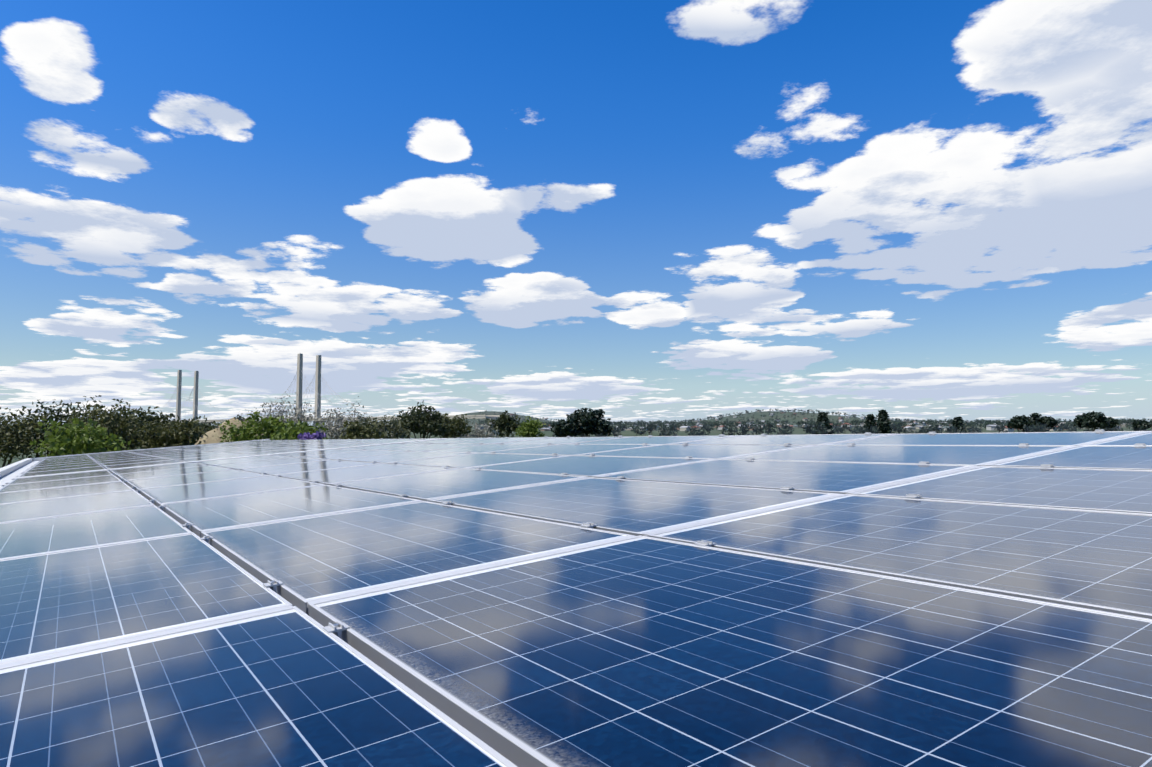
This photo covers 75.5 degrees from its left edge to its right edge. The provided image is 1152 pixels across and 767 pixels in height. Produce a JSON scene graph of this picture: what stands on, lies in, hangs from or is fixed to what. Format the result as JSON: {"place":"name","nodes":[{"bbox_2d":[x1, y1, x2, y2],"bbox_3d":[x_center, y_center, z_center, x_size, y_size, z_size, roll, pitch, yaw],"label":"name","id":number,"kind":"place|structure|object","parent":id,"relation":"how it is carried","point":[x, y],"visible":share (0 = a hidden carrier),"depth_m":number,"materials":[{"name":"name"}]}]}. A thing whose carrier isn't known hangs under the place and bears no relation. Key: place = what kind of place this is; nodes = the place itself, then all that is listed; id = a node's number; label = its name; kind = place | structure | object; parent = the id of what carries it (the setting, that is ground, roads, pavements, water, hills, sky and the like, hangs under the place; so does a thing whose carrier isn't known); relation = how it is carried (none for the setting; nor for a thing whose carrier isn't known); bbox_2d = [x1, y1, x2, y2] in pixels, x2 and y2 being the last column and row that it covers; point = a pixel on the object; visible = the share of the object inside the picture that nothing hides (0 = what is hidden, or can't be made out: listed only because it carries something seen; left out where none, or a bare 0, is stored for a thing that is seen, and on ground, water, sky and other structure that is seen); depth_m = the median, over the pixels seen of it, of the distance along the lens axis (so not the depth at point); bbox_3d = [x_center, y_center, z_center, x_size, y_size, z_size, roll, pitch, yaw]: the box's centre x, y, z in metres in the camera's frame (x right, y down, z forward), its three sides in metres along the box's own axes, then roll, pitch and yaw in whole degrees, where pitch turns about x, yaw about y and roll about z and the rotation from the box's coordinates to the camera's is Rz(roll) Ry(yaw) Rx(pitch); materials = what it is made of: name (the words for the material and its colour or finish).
{"place":"outdoors","nodes":[
{"label":"outdoors","id":0,"kind":"place"},
{"bbox_2d":[0,461,40,488],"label":"panel frame","id":1,"kind":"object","parent":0,"point":[7,478],"depth_m":13.32,"materials":[{"name":"paint"}]},
{"bbox_2d":[0,411,1151,467],"bbox_3d":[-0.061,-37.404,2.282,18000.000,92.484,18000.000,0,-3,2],"label":"ground","id":2,"kind":"structure","parent":0,"point":[714,432],"depth_m":1106.17,"materials":[{"name":"green plant"}]},
{"bbox_2d":[0,407,59,466],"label":"bush","id":3,"kind":"object","parent":2,"relation":"on","point":[14,449],"visible":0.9,"depth_m":61.14,"materials":[{"name":"green plant"}]},
{"bbox_2d":[0,399,94,459],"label":"bush","id":4,"kind":"object","parent":2,"relation":"on","point":[58,416],"visible":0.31,"depth_m":65.35,"materials":[{"name":"green plant"}]},
{"bbox_2d":[30,418,130,456],"bbox_3d":[-35.351,6.648,52.703,6.069,8.435,6.018,0,-3,2],"label":"bush","id":5,"kind":"object","parent":2,"relation":"on","point":[88,438],"visible":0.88,"depth_m":52.24,"materials":[{"name":"green plant"}]},
{"bbox_2d":[46,395,151,450],"bbox_3d":[-39.560,6.668,62.187,7.089,11.374,7.719,0,-3,2],"label":"bush","id":6,"kind":"object","parent":2,"relation":"on","point":[113,422],"visible":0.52,"depth_m":61.47,"materials":[{"name":"green plant"}]},
{"bbox_2d":[106,406,184,449],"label":"bush","id":7,"kind":"object","parent":2,"relation":"on","point":[144,416],"visible":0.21,"depth_m":72.28,"materials":[{"name":"green plant"}]},
{"bbox_2d":[131,418,205,448],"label":"bush","id":8,"kind":"object","parent":2,"relation":"on","point":[167,435],"visible":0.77,"depth_m":67.46,"materials":[{"name":"green plant"}]},
{"bbox_2d":[156,370,214,419],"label":"bridge pylon","id":9,"kind":"object","parent":2,"relation":"on","point":[178,389],"visible":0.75,"depth_m":906.67,"materials":[{"name":"concrete"}]},
{"bbox_2d":[173,371,227,419],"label":"bridge pylon","id":10,"kind":"object","parent":2,"relation":"on","point":[195,396],"visible":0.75,"depth_m":922.11,"materials":[{"name":"concrete"}]},
{"bbox_2d":[185,415,223,440],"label":"bush","id":11,"kind":"object","parent":2,"relation":"on","point":[210,427],"visible":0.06,"depth_m":80.96,"materials":[{"name":"green plant"}]},
{"bbox_2d":[194,417,262,444],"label":"rock","id":12,"kind":"object","parent":2,"relation":"on","point":[217,434],"visible":0.15,"depth_m":79.31,"materials":[{"name":"beige stone"}]},
{"bbox_2d":[219,411,292,442],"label":"bush","id":13,"kind":"object","parent":2,"relation":"on","point":[264,428],"visible":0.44,"depth_m":67.03,"materials":[{"name":"green plant"}]},
{"bbox_2d":[237,391,324,426],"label":"bush","id":14,"kind":"object","parent":2,"relation":"on","point":[302,418],"visible":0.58,"depth_m":102.46,"materials":[{"name":"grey plant"}]},
{"bbox_2d":[270,419,328,439],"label":"bush","id":15,"kind":"object","parent":2,"relation":"on","point":[290,431],"visible":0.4,"depth_m":65.22,"materials":[{"name":"green plant"}]},
{"bbox_2d":[247,353,368,421],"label":"bridge pylon","id":16,"kind":"object","parent":2,"relation":"on","point":[299,379],"visible":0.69,"depth_m":720.67,"materials":[{"name":"concrete"}]},
{"bbox_2d":[298,431,325,439],"bbox_3d":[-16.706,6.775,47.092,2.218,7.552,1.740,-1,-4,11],"label":"flowers","id":17,"kind":"object","parent":2,"relation":"on","point":[316,435],"visible":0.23,"depth_m":46.90,"materials":[{"name":"purple plant"}]},
{"bbox_2d":[161,415,499,435],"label":"hill","id":18,"kind":"structure","parent":2,"relation":"on","point":[490,417],"depth_m":635.48,"materials":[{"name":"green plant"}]},
{"bbox_2d":[282,355,379,417],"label":"bridge pylon","id":19,"kind":"object","parent":2,"relation":"on","point":[318,380],"visible":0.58,"depth_m":735.79,"materials":[{"name":"concrete"}]},
{"bbox_2d":[313,396,372,439],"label":"bush","id":20,"kind":"object","parent":2,"relation":"on","point":[334,431],"visible":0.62,"depth_m":93.39,"materials":[{"name":"grey plant"}]},
{"bbox_2d":[339,420,387,438],"bbox_3d":[-18.526,7.247,62.982,5.148,8.519,3.905,-3,-5,40],"label":"bush","id":21,"kind":"object","parent":2,"relation":"on","point":[354,430],"visible":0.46,"depth_m":62.44,"materials":[{"name":"green plant"}]},
{"bbox_2d":[336,413,391,438],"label":"bush","id":22,"kind":"object","parent":2,"relation":"on","point":[366,421],"visible":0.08,"depth_m":99.50,"materials":[{"name":"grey plant"}]},
{"bbox_2d":[360,413,410,438],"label":"bush","id":23,"kind":"object","parent":2,"relation":"on","point":[393,429],"visible":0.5,"depth_m":86.41,"materials":[{"name":"green plant"}]},
{"bbox_2d":[395,400,456,438],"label":"bush","id":24,"kind":"object","parent":2,"relation":"on","point":[417,421],"visible":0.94,"depth_m":90.26,"materials":[{"name":"green plant"}]},
{"bbox_2d":[432,413,472,437],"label":"bush","id":25,"kind":"object","parent":2,"relation":"on","point":[460,422],"visible":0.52,"depth_m":95.67,"materials":[{"name":"green plant"}]},
{"bbox_2d":[461,415,500,437],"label":"bush","id":26,"kind":"object","parent":2,"relation":"on","point":[480,434],"visible":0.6,"depth_m":103.66,"materials":[{"name":"grey plant"}]},
{"bbox_2d":[485,410,520,437],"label":"tree","id":27,"kind":"object","parent":2,"relation":"on","point":[505,424],"visible":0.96,"depth_m":122.64,"materials":[{"name":"green plant"}]},
{"bbox_2d":[515,416,545,436],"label":"tree","id":28,"kind":"object","parent":2,"relation":"on","point":[528,428],"visible":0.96,"depth_m":116.00,"materials":[{"name":"green plant"}]},
{"bbox_2d":[550,416,584,436],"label":"tree","id":29,"kind":"object","parent":2,"relation":"on","point":[563,428],"visible":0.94,"depth_m":183.07,"materials":[{"name":"green plant"}]},
{"bbox_2d":[566,408,613,436],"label":"tree","id":30,"kind":"object","parent":2,"relation":"on","point":[591,421],"visible":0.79,"depth_m":187.16,"materials":[{"name":"green plant"}]},
{"bbox_2d":[476,410,1130,431],"bbox_3d":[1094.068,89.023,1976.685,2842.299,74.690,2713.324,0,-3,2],"label":"suburb houses","id":31,"kind":"structure","parent":2,"relation":"on","point":[908,427],"depth_m":1129.72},
{"bbox_2d":[479,408,1151,430],"bbox_3d":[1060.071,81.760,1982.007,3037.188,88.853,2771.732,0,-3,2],"label":"distant trees","id":32,"kind":"object","parent":2,"relation":"on","point":[661,424],"visible":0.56,"depth_m":1260.25,"materials":[{"name":"green plant"}]},
{"bbox_2d":[815,412,834,433],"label":"tree","id":33,"kind":"object","parent":2,"relation":"on","point":[823,416],"visible":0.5,"depth_m":413.89,"materials":[{"name":"green plant"}]},
{"bbox_2d":[552,421,1151,436],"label":"skyline trees","id":34,"kind":"object","parent":2,"relation":"on","point":[650,428],"visible":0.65,"depth_m":419.56,"materials":[{"name":"green plant"}]},
{"bbox_2d":[862,414,876,432],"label":"tree","id":35,"kind":"object","parent":2,"relation":"on","point":[870,420],"visible":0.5,"depth_m":472.27,"materials":[{"name":"green plant"}]},
{"bbox_2d":[874,410,894,433],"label":"tree","id":36,"kind":"object","parent":2,"relation":"on","point":[882,424],"visible":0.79,"depth_m":461.75,"materials":[{"name":"green plant"}]},
{"bbox_2d":[951,416,967,432],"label":"tree","id":37,"kind":"object","parent":2,"relation":"on","point":[957,422],"visible":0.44,"depth_m":509.55,"materials":[{"name":"green plant"}]},
{"bbox_2d":[1007,415,1032,431],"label":"tree","id":38,"kind":"object","parent":2,"relation":"on","point":[1018,423],"visible":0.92,"depth_m":419.16,"materials":[{"name":"green plant"}]},
{"bbox_2d":[1025,412,1049,431],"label":"tree","id":39,"kind":"object","parent":2,"relation":"on","point":[1037,418],"visible":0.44,"depth_m":424.70,"materials":[{"name":"green plant"}]},
{"bbox_2d":[1041,416,1058,429],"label":"tree","id":40,"kind":"object","parent":2,"relation":"on","point":[1050,421],"visible":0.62,"depth_m":428.07,"materials":[{"name":"green plant"}]},
{"bbox_2d":[1073,411,1109,431],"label":"tree","id":41,"kind":"object","parent":2,"relation":"on","point":[1092,420],"visible":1,"depth_m":290.89,"materials":[{"name":"green plant"}]},
{"bbox_2d":[1105,417,1118,430],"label":"tree","id":42,"kind":"object","parent":2,"relation":"on","point":[1113,422],"visible":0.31,"depth_m":295.57,"materials":[{"name":"green plant"}]},
{"bbox_2d":[1131,419,1151,430],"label":"tree","id":43,"kind":"object","parent":2,"relation":"on","point":[1141,424],"visible":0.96,"depth_m":330.41,"materials":[{"name":"green plant"}]},
{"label":"building walls","id":44,"kind":"object","parent":2,"relation":"on","visible":0},
{"bbox_2d":[0,439,268,477],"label":"roof flashing","id":45,"kind":"object","parent":44,"relation":"on","point":[7,469],"visible":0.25,"depth_m":21.16,"materials":[{"name":"white metal"}]},
{"bbox_2d":[17,438,447,477],"bbox_3d":[-4.797,1.143,11.441,6.088,0.088,0.305,-3,-2,-34],"label":"panel frame","id":46,"kind":"object","parent":45,"relation":"on","point":[223,458],"visible":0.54,"depth_m":11.03,"materials":[{"name":"white paint"}]},
{"bbox_2d":[0,0,1151,425],"label":"sky","id":47,"kind":"structure","parent":0,"point":[629,210],"materials":[{"name":"blue"}]},
{"label":"mounting rails","id":48,"kind":"object","parent":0,"visible":0},
{"bbox_2d":[0,429,1151,766],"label":"solar panel array","id":49,"kind":"object","parent":48,"relation":"on","point":[942,599],"visible":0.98,"depth_m":1.56,"materials":[{"name":"glass"}]}
]}

